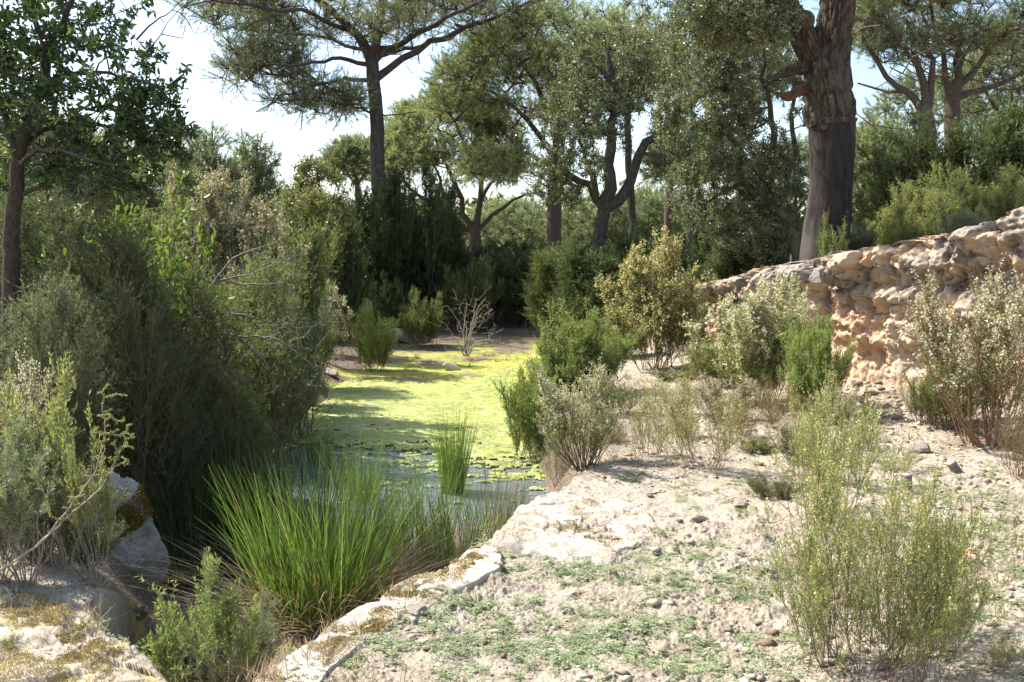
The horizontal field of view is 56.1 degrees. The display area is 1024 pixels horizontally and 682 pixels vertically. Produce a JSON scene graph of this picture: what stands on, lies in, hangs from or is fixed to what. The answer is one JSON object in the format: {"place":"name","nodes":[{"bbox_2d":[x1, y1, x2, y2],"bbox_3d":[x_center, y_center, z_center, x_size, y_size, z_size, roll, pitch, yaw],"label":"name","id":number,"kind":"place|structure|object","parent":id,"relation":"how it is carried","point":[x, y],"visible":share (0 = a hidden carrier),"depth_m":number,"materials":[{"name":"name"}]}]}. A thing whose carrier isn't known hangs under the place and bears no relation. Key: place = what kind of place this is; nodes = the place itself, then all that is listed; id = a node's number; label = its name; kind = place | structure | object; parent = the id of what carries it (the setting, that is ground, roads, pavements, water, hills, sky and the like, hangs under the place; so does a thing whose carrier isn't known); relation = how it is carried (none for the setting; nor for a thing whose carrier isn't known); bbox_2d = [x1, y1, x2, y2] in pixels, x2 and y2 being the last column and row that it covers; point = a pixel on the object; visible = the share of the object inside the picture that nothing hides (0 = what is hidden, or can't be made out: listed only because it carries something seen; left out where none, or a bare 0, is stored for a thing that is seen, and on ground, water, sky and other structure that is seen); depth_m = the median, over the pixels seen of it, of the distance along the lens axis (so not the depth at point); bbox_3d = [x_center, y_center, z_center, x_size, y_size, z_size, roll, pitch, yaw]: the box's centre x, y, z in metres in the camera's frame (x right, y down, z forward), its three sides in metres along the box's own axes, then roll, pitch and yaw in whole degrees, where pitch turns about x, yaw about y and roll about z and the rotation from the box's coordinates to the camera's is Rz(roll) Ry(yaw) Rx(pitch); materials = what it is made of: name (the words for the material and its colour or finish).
{"place":"outdoors","nodes":[
{"label":"outdoors","id":0,"kind":"place"},
{"bbox_2d":[169,385,545,576],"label":"water","id":1,"kind":"structure","parent":0,"point":[394,456],"depth_m":10.04,"materials":[{"name":"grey liquid"}]},
{"bbox_2d":[270,363,546,533],"bbox_3d":[-1.800,0.964,15.145,6.800,0.057,15.000,0,5,0],"label":"algae","id":2,"kind":"object","parent":1,"relation":"on","point":[366,404],"visible":0.27,"depth_m":13.65,"materials":[{"name":"plant"}]},
{"bbox_2d":[424,400,482,494],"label":"rush clump","id":3,"kind":"object","parent":1,"relation":"in","point":[449,450],"visible":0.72,"depth_m":9.38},
{"bbox_2d":[0,262,1023,681],"bbox_3d":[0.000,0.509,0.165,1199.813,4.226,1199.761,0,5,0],"label":"ground","id":4,"kind":"structure","parent":0,"point":[434,358],"depth_m":5.15,"materials":[{"name":"soil"}]},
{"bbox_2d":[0,434,47,583],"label":"heath shrub","id":5,"kind":"object","parent":4,"relation":"on","point":[3,542],"visible":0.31,"depth_m":4.71,"materials":[{"name":"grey plant"}]},
{"bbox_2d":[0,337,54,540],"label":"heath shrub","id":6,"kind":"object","parent":4,"relation":"on","point":[28,392],"visible":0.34,"depth_m":5.48,"materials":[{"name":"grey plant"}]},
{"bbox_2d":[0,408,94,586],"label":"heath shrub","id":7,"kind":"object","parent":4,"relation":"on","point":[38,483],"visible":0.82,"depth_m":4.65,"materials":[{"name":"green plant"}]},
{"bbox_2d":[0,345,103,570],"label":"heath shrub","id":8,"kind":"object","parent":4,"relation":"on","point":[56,418],"visible":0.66,"depth_m":4.91,"materials":[{"name":"green plant"}]},
{"bbox_2d":[0,259,144,487],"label":"heath shrub","id":9,"kind":"object","parent":4,"relation":"on","point":[38,349],"visible":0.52,"depth_m":6.30,"materials":[{"name":"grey plant"}]},
{"bbox_2d":[6,466,138,565],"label":"heath shrub","id":10,"kind":"object","parent":4,"relation":"on","point":[66,524],"visible":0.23,"depth_m":5.04,"materials":[{"name":"green plant"}]},
{"bbox_2d":[0,104,147,266],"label":"distant pine","id":11,"kind":"object","parent":4,"relation":"on","point":[104,196],"visible":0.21,"depth_m":24.81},
{"bbox_2d":[0,584,160,681],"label":"rock slab","id":12,"kind":"object","parent":4,"relation":"on","point":[103,661],"visible":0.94,"depth_m":3.78,"materials":[{"name":"stone"}]},
{"bbox_2d":[0,383,135,570],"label":"branch spray","id":13,"kind":"object","parent":12,"relation":"on","point":[60,520],"visible":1,"depth_m":4.37,"materials":[{"name":"green plant"}]},
{"bbox_2d":[57,436,116,587],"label":"heath shrub","id":14,"kind":"object","parent":4,"relation":"on","point":[72,482],"visible":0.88,"depth_m":4.77,"materials":[{"name":"green plant"}]},
{"bbox_2d":[0,180,186,335],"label":"heath shrub","id":15,"kind":"object","parent":4,"relation":"on","point":[30,257],"visible":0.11,"depth_m":8.90,"materials":[{"name":"green plant"}]},
{"bbox_2d":[0,188,189,465],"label":"heath shrub","id":16,"kind":"object","parent":4,"relation":"on","point":[78,250],"visible":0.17,"depth_m":6.93,"materials":[{"name":"green plant"}]},
{"bbox_2d":[0,0,202,395],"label":"broad leaved tree","id":17,"kind":"object","parent":4,"relation":"on","point":[22,132],"visible":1,"depth_m":7.09,"materials":[{"name":"green plant"}]},
{"bbox_2d":[22,159,234,371],"bbox_3d":[-3.279,-0.278,8.009,1.686,2.484,1.692,2,5,21],"label":"broad leaved bush","id":18,"kind":"object","parent":4,"relation":"on","point":[175,258],"visible":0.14,"depth_m":8.16,"materials":[{"name":"green plant"}]},
{"bbox_2d":[87,471,170,588],"bbox_3d":[-2.567,1.283,6.361,0.468,0.902,0.586,4,7,41],"label":"boulder","id":19,"kind":"object","parent":4,"relation":"on","point":[136,510],"visible":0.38,"depth_m":6.26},
{"bbox_2d":[61,139,201,256],"bbox_3d":[-11.393,-4.255,29.747,4.850,4.784,4.958,0,5,0],"label":"distant pine","id":20,"kind":"object","parent":4,"relation":"on","point":[146,194],"visible":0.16,"depth_m":28.34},
{"bbox_2d":[73,246,215,561],"bbox_3d":[-2.654,0.463,6.807,1.097,2.290,1.226,2,5,18],"label":"heath shrub","id":21,"kind":"object","parent":4,"relation":"on","point":[164,422],"visible":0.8,"depth_m":6.61,"materials":[{"name":"green plant"}]},
{"bbox_2d":[43,217,266,552],"bbox_3d":[-2.808,0.408,7.603,1.774,2.792,1.713,-2,5,-20],"label":"heath shrub","id":22,"kind":"object","parent":4,"relation":"on","point":[209,393],"visible":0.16,"depth_m":7.51,"materials":[{"name":"green plant"}]},
{"bbox_2d":[144,116,255,227],"bbox_3d":[-5.386,-2.067,16.957,1.858,3.884,1.827,0,5,0],"label":"young pine","id":23,"kind":"object","parent":4,"relation":"on","point":[208,156],"visible":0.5,"depth_m":16.59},
{"bbox_2d":[135,448,265,587],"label":"rush clump","id":24,"kind":"object","parent":4,"relation":"on","point":[185,558],"visible":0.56,"depth_m":6.69,"materials":[{"name":"plant"}]},
{"bbox_2d":[114,329,290,558],"bbox_3d":[-2.518,0.922,7.473,1.337,2.151,1.396,-7,11,-42],"label":"heath shrub","id":25,"kind":"object","parent":4,"relation":"on","point":[227,437],"visible":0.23,"depth_m":7.32,"materials":[{"name":"green plant"}]},
{"bbox_2d":[136,546,278,681],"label":"heath shrub","id":26,"kind":"object","parent":4,"relation":"on","point":[170,635],"visible":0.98,"depth_m":4.29,"materials":[{"name":"green plant"}]},
{"bbox_2d":[136,582,297,681],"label":"heath shrub","id":27,"kind":"object","parent":4,"relation":"on","point":[204,673],"visible":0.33,"depth_m":4.56,"materials":[{"name":"green plant"}]},
{"bbox_2d":[146,161,313,328],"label":"heath shrub","id":28,"kind":"object","parent":4,"relation":"on","point":[251,215],"visible":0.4,"depth_m":12.24,"materials":[{"name":"green plant"}]},
{"bbox_2d":[155,266,310,505],"bbox_3d":[-2.737,0.509,8.415,1.796,2.383,1.611,-4,9,-4],"label":"heath shrub","id":29,"kind":"object","parent":4,"relation":"on","point":[252,395],"visible":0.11,"depth_m":8.26,"materials":[{"name":"green plant"}]},
{"bbox_2d":[147,417,355,585],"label":"rush clump","id":30,"kind":"object","parent":4,"relation":"on","point":[249,486],"visible":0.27,"depth_m":6.97,"materials":[{"name":"plant"}]},
{"bbox_2d":[225,124,285,223],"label":"young pine","id":31,"kind":"object","parent":4,"relation":"on","point":[258,163],"visible":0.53,"depth_m":19.58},
{"bbox_2d":[170,238,354,459],"bbox_3d":[-2.841,0.107,10.645,2.364,2.551,2.120,-2,0,29],"label":"heath shrub","id":32,"kind":"object","parent":4,"relation":"on","point":[287,393],"visible":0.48,"depth_m":10.47,"materials":[{"name":"green plant"}]},
{"bbox_2d":[212,245,336,441],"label":"heath shrub","id":33,"kind":"object","parent":4,"relation":"on","point":[317,331],"visible":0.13,"depth_m":12.04,"materials":[{"name":"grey plant"}]},
{"bbox_2d":[229,182,341,359],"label":"heath shrub","id":34,"kind":"object","parent":4,"relation":"on","point":[312,285],"visible":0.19,"depth_m":13.40,"materials":[{"name":"green plant"}]},
{"bbox_2d":[220,408,358,546],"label":"rush clump","id":35,"kind":"object","parent":4,"relation":"on","point":[292,487],"visible":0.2,"depth_m":7.80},
{"bbox_2d":[107,437,501,662],"bbox_3d":[-1.066,1.189,5.888,2.883,1.062,2.884,-1,5,-10],"label":"rush clump","id":36,"kind":"object","parent":4,"relation":"on","point":[341,579],"visible":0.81,"depth_m":5.73,"materials":[{"name":"plant"}]},
{"bbox_2d":[267,178,347,264],"bbox_3d":[-4.080,-1.508,18.961,1.704,3.429,1.658,0,5,0],"label":"young oak","id":37,"kind":"object","parent":4,"relation":"on","point":[309,208],"visible":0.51,"depth_m":18.68,"materials":[{"name":"green plant"}]},
{"bbox_2d":[284,151,356,293],"bbox_3d":[-4.158,-1.866,20.866,1.394,4.543,1.593,-4,6,-35],"label":"young oak","id":38,"kind":"object","parent":4,"relation":"on","point":[304,169],"visible":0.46,"depth_m":20.68,"materials":[{"name":"green plant"}]},
{"bbox_2d":[261,602,402,681],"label":"rock slab","id":39,"kind":"object","parent":4,"relation":"on","point":[345,649],"visible":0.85,"depth_m":3.87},
{"bbox_2d":[296,197,378,340],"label":"heath shrub","id":40,"kind":"object","parent":4,"relation":"on","point":[349,275],"visible":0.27,"depth_m":23.50,"materials":[{"name":"green plant"}]},
{"bbox_2d":[315,129,391,205],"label":"distant pine","id":41,"kind":"object","parent":4,"relation":"on","point":[350,155],"visible":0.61,"depth_m":44.43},
{"bbox_2d":[161,0,555,207],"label":"umbrella pine","id":42,"kind":"object","parent":4,"relation":"on","point":[407,14],"visible":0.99,"depth_m":28.33,"materials":[{"name":"green plant"}]},
{"bbox_2d":[342,298,402,371],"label":"heath shrub","id":43,"kind":"object","parent":4,"relation":"on","point":[371,342],"visible":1,"depth_m":19.02,"materials":[{"name":"green plant"}]},
{"bbox_2d":[314,423,438,551],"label":"rush clump","id":44,"kind":"object","parent":4,"relation":"on","point":[355,492],"visible":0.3,"depth_m":7.55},
{"bbox_2d":[333,170,432,327],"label":"heath shrub","id":45,"kind":"object","parent":4,"relation":"on","point":[378,253],"visible":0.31,"depth_m":25.83,"materials":[{"name":"green plant"}]},
{"bbox_2d":[362,271,411,327],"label":"heath shrub","id":46,"kind":"object","parent":4,"relation":"on","point":[390,303],"visible":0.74,"depth_m":24.79,"materials":[{"name":"green plant"}]},
{"bbox_2d":[368,570,450,617],"bbox_3d":[-0.449,1.485,4.507,0.336,0.657,0.704,2,6,24],"label":"rock","id":47,"kind":"object","parent":4,"relation":"on","point":[423,581],"visible":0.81,"depth_m":4.51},
{"bbox_2d":[357,141,474,327],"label":"heath shrub","id":48,"kind":"object","parent":4,"relation":"on","point":[439,242],"visible":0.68,"depth_m":26.47,"materials":[{"name":"green plant"}]},
{"bbox_2d":[391,285,445,347],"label":"heath shrub","id":49,"kind":"object","parent":4,"relation":"on","point":[418,324],"visible":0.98,"depth_m":22.90,"materials":[{"name":"green plant"}]},
{"bbox_2d":[354,453,483,586],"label":"rush clump","id":50,"kind":"object","parent":4,"relation":"on","point":[416,546],"visible":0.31,"depth_m":6.61,"materials":[{"name":"plant"}]},
{"bbox_2d":[0,180,868,268],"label":"woodland","id":51,"kind":"object","parent":4,"relation":"on","point":[697,237],"visible":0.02,"depth_m":75.36,"materials":[{"name":"green plant"}]},
{"bbox_2d":[363,86,538,267],"bbox_3d":[-2.382,-5.916,37.595,6.593,8.542,6.720,3,6,31],"label":"umbrella pine","id":52,"kind":"object","parent":4,"relation":"on","point":[399,130],"visible":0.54,"depth_m":36.01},
{"bbox_2d":[413,209,497,323],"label":"heath shrub","id":53,"kind":"object","parent":4,"relation":"on","point":[464,254],"visible":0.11,"depth_m":27.14,"materials":[{"name":"green plant"}]},
{"bbox_2d":[364,455,559,579],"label":"rush clump","id":54,"kind":"object","parent":4,"relation":"on","point":[460,547],"visible":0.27,"depth_m":6.63,"materials":[{"name":"plant"}]},
{"bbox_2d":[433,544,503,592],"bbox_3d":[-0.185,1.426,4.860,0.306,0.654,0.683,1,5,14],"label":"rock","id":55,"kind":"object","parent":4,"relation":"on","point":[458,573],"visible":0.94,"depth_m":4.76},
{"bbox_2d":[433,255,506,332],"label":"heath shrub","id":56,"kind":"object","parent":4,"relation":"on","point":[471,293],"visible":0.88,"depth_m":25.28,"materials":[{"name":"green plant"}]},
{"bbox_2d":[0,459,1023,681],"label":"ground cover","id":57,"kind":"object","parent":4,"relation":"on","point":[577,646],"visible":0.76,"depth_m":4.10,"materials":[{"name":"green plant"}]},
{"bbox_2d":[0,341,1023,681],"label":"grass","id":58,"kind":"structure","parent":4,"relation":"on","point":[324,629],"depth_m":4.34,"materials":[{"name":"plant"}]},
{"bbox_2d":[460,193,565,253],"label":"distant pine","id":59,"kind":"object","parent":4,"relation":"on","point":[521,207],"visible":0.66,"depth_m":58.13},
{"bbox_2d":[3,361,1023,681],"bbox_3d":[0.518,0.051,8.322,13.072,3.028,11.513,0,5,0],"label":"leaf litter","id":60,"kind":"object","parent":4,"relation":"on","point":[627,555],"visible":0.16,"depth_m":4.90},
{"bbox_2d":[481,232,549,327],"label":"heath shrub","id":61,"kind":"object","parent":4,"relation":"on","point":[510,297],"visible":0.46,"depth_m":26.41,"materials":[{"name":"green plant"}]},
{"bbox_2d":[488,349,573,463],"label":"heath shrub","id":62,"kind":"object","parent":4,"relation":"on","point":[522,408],"visible":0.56,"depth_m":10.73,"materials":[{"name":"green plant"}]},
{"bbox_2d":[415,0,687,252],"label":"umbrella pine","id":63,"kind":"object","parent":4,"relation":"on","point":[536,51],"visible":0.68,"depth_m":31.80,"materials":[{"name":"plant"}]},
{"bbox_2d":[518,228,590,338],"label":"heath shrub","id":64,"kind":"object","parent":4,"relation":"on","point":[543,269],"visible":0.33,"depth_m":23.40,"materials":[{"name":"green plant"}]},
{"bbox_2d":[492,486,655,566],"bbox_3d":[0.440,1.365,5.745,0.874,0.764,1.761,1,5,14],"label":"rock slab","id":65,"kind":"object","parent":4,"relation":"on","point":[536,526],"visible":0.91,"depth_m":5.54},
{"bbox_2d":[528,352,637,472],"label":"heath shrub","id":66,"kind":"object","parent":4,"relation":"on","point":[598,422],"visible":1,"depth_m":7.25,"materials":[{"name":"green plant"}]},
{"bbox_2d":[541,232,625,330],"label":"heath shrub","id":67,"kind":"object","parent":4,"relation":"on","point":[575,261],"visible":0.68,"depth_m":20.52,"materials":[{"name":"green plant"}]},
{"bbox_2d":[523,298,649,397],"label":"heath shrub","id":68,"kind":"object","parent":4,"relation":"on","point":[580,349],"visible":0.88,"depth_m":11.05,"materials":[{"name":"green plant"}]},
{"bbox_2d":[531,188,649,272],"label":"distant pine","id":69,"kind":"object","parent":4,"relation":"on","point":[588,216],"visible":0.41,"depth_m":52.87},
{"bbox_2d":[514,18,707,319],"bbox_3d":[2.248,-3.774,21.764,4.426,7.172,3.533,0,5,0],"label":"cork oak","id":70,"kind":"object","parent":4,"relation":"on","point":[597,103],"visible":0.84,"depth_m":21.42,"materials":[{"name":"green plant"}]},
{"bbox_2d":[535,21,688,245],"bbox_3d":[2.423,-4.220,23.744,3.761,7.342,3.180,-1,5,-15],"label":"cork oak","id":71,"kind":"object","parent":4,"relation":"on","point":[631,208],"visible":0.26,"depth_m":23.54,"materials":[{"name":"green plant"}]},
{"bbox_2d":[581,209,693,331],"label":"heath shrub","id":72,"kind":"object","parent":4,"relation":"on","point":[624,248],"visible":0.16,"depth_m":20.35,"materials":[{"name":"green plant"}]},
{"bbox_2d":[609,384,683,457],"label":"heath shrub","id":73,"kind":"object","parent":4,"relation":"on","point":[646,408],"visible":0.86,"depth_m":7.60,"materials":[{"name":"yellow plant"}]},
{"bbox_2d":[616,182,687,237],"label":"distant pine","id":74,"kind":"object","parent":4,"relation":"on","point":[648,196],"visible":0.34,"depth_m":58.07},
{"bbox_2d":[594,224,717,371],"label":"heath shrub","id":75,"kind":"object","parent":4,"relation":"on","point":[666,298],"visible":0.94,"depth_m":12.89,"materials":[{"name":"green plant"}]},
{"bbox_2d":[634,114,742,251],"bbox_3d":[6.705,-5.336,35.646,4.483,6.492,4.500,0,5,0],"label":"distant pine","id":76,"kind":"object","parent":4,"relation":"on","point":[653,175],"visible":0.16,"depth_m":35.20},
{"bbox_2d":[644,369,752,471],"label":"heath shrub","id":77,"kind":"object","parent":4,"relation":"on","point":[690,422],"visible":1,"depth_m":7.09,"materials":[{"name":"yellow plant"}]},
{"bbox_2d":[687,369,764,422],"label":"heath shrub","id":78,"kind":"object","parent":4,"relation":"on","point":[716,388],"visible":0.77,"depth_m":9.05,"materials":[{"name":"green plant"}]},
{"bbox_2d":[647,0,809,263],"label":"cork oak","id":79,"kind":"object","parent":4,"relation":"on","point":[743,109],"visible":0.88,"depth_m":15.66,"materials":[{"name":"green plant"}]},
{"bbox_2d":[678,270,824,408],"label":"heath shrub","id":80,"kind":"object","parent":4,"relation":"on","point":[764,352],"visible":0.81,"depth_m":9.77,"materials":[{"name":"green plant"}]},
{"bbox_2d":[742,372,812,430],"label":"heath shrub","id":81,"kind":"object","parent":4,"relation":"on","point":[772,405],"visible":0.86,"depth_m":8.55,"materials":[{"name":"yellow plant"}]},
{"bbox_2d":[775,298,858,417],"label":"heath shrub","id":82,"kind":"object","parent":4,"relation":"on","point":[809,369],"visible":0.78,"depth_m":8.94,"materials":[{"name":"green plant"}]},
{"bbox_2d":[773,517,879,672],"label":"heath shrub","id":83,"kind":"object","parent":4,"relation":"on","point":[829,626],"visible":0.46,"depth_m":3.70,"materials":[{"name":"green plant"}]},
{"bbox_2d":[742,364,913,522],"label":"heath shrub","id":84,"kind":"object","parent":4,"relation":"on","point":[799,441],"visible":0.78,"depth_m":5.70,"materials":[{"name":"green plant"}]},
{"bbox_2d":[693,207,1023,404],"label":"rock face","id":85,"kind":"object","parent":4,"relation":"on","point":[863,298],"visible":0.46,"depth_m":9.82},
{"bbox_2d":[615,0,857,260],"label":"cork oak","id":86,"kind":"object","parent":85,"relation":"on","point":[822,48],"visible":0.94,"depth_m":11.38,"materials":[{"name":"brown plant"}]},
{"bbox_2d":[686,244,790,283],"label":"heath shrub","id":87,"kind":"object","parent":85,"relation":"on","point":[731,268],"visible":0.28,"depth_m":16.53,"materials":[{"name":"green plant"}]},
{"bbox_2d":[748,383,1023,681],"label":"heath shrub","id":88,"kind":"object","parent":4,"relation":"on","point":[822,498],"visible":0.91,"depth_m":3.47,"materials":[{"name":"green plant"}]},
{"bbox_2d":[853,113,919,188],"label":"distant pine","id":89,"kind":"object","parent":4,"relation":"on","point":[865,134],"visible":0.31,"depth_m":32.63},
{"bbox_2d":[764,435,1020,659],"bbox_3d":[1.568,0.814,3.845,1.002,0.912,0.834,-7,4,-39],"label":"heath shrub","id":90,"kind":"object","parent":4,"relation":"on","point":[891,528],"visible":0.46,"depth_m":3.77,"materials":[{"name":"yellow plant"}]},
{"bbox_2d":[810,0,976,191],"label":"umbrella pine","id":91,"kind":"object","parent":4,"relation":"on","point":[868,22],"visible":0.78,"depth_m":22.19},
{"bbox_2d":[861,197,937,246],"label":"heath shrub","id":92,"kind":"object","parent":4,"relation":"on","point":[892,231],"visible":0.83,"depth_m":11.61,"materials":[{"name":"green plant"}]},
{"bbox_2d":[838,477,987,681],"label":"heath shrub","id":93,"kind":"object","parent":4,"relation":"on","point":[914,629],"visible":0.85,"depth_m":3.49,"materials":[{"name":"green plant"}]},
{"bbox_2d":[856,95,983,238],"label":"heath shrub","id":94,"kind":"object","parent":4,"relation":"on","point":[903,164],"visible":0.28,"depth_m":14.26,"materials":[{"name":"green plant"}]},
{"bbox_2d":[888,159,990,235],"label":"heath shrub","id":95,"kind":"object","parent":4,"relation":"on","point":[916,205],"visible":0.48,"depth_m":12.15,"materials":[{"name":"green plant"}]},
{"bbox_2d":[857,65,1021,152],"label":"distant pine","id":96,"kind":"object","parent":4,"relation":"on","point":[886,106],"visible":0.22,"depth_m":46.88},
{"bbox_2d":[859,0,1023,154],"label":"umbrella pine","id":97,"kind":"object","parent":4,"relation":"on","point":[990,29],"visible":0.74,"depth_m":23.41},
{"bbox_2d":[899,357,985,431],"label":"heath shrub","id":98,"kind":"object","parent":4,"relation":"on","point":[933,403],"visible":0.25,"depth_m":8.35,"materials":[{"name":"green plant"}]},
{"bbox_2d":[894,252,1023,449],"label":"heath shrub","id":99,"kind":"object","parent":4,"relation":"on","point":[994,348],"visible":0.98,"depth_m":7.70,"materials":[{"name":"green plant"}]},
{"bbox_2d":[932,22,1023,143],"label":"distant pine","id":100,"kind":"object","parent":4,"relation":"on","point":[977,106],"visible":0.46,"depth_m":34.56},
{"bbox_2d":[932,159,1023,230],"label":"heath shrub","id":101,"kind":"object","parent":4,"relation":"on","point":[999,203],"visible":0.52,"depth_m":11.20,"materials":[{"name":"green plant"}]},
{"bbox_2d":[961,88,1023,201],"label":"heath shrub","id":102,"kind":"object","parent":4,"relation":"on","point":[995,148],"visible":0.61,"depth_m":13.77,"materials":[{"name":"green plant"}]},
{"bbox_2d":[987,393,1023,478],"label":"heath shrub","id":103,"kind":"object","parent":4,"relation":"on","point":[1019,458],"visible":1,"depth_m":6.69,"materials":[{"name":"green plant"}]},
{"bbox_2d":[0,0,1023,217],"label":"sky","id":104,"kind":"structure","parent":0,"point":[192,49],"materials":[{"name":"white"}]},
{"bbox_2d":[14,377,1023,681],"bbox_3d":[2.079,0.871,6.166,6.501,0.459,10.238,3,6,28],"label":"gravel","id":105,"kind":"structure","parent":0,"point":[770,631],"depth_m":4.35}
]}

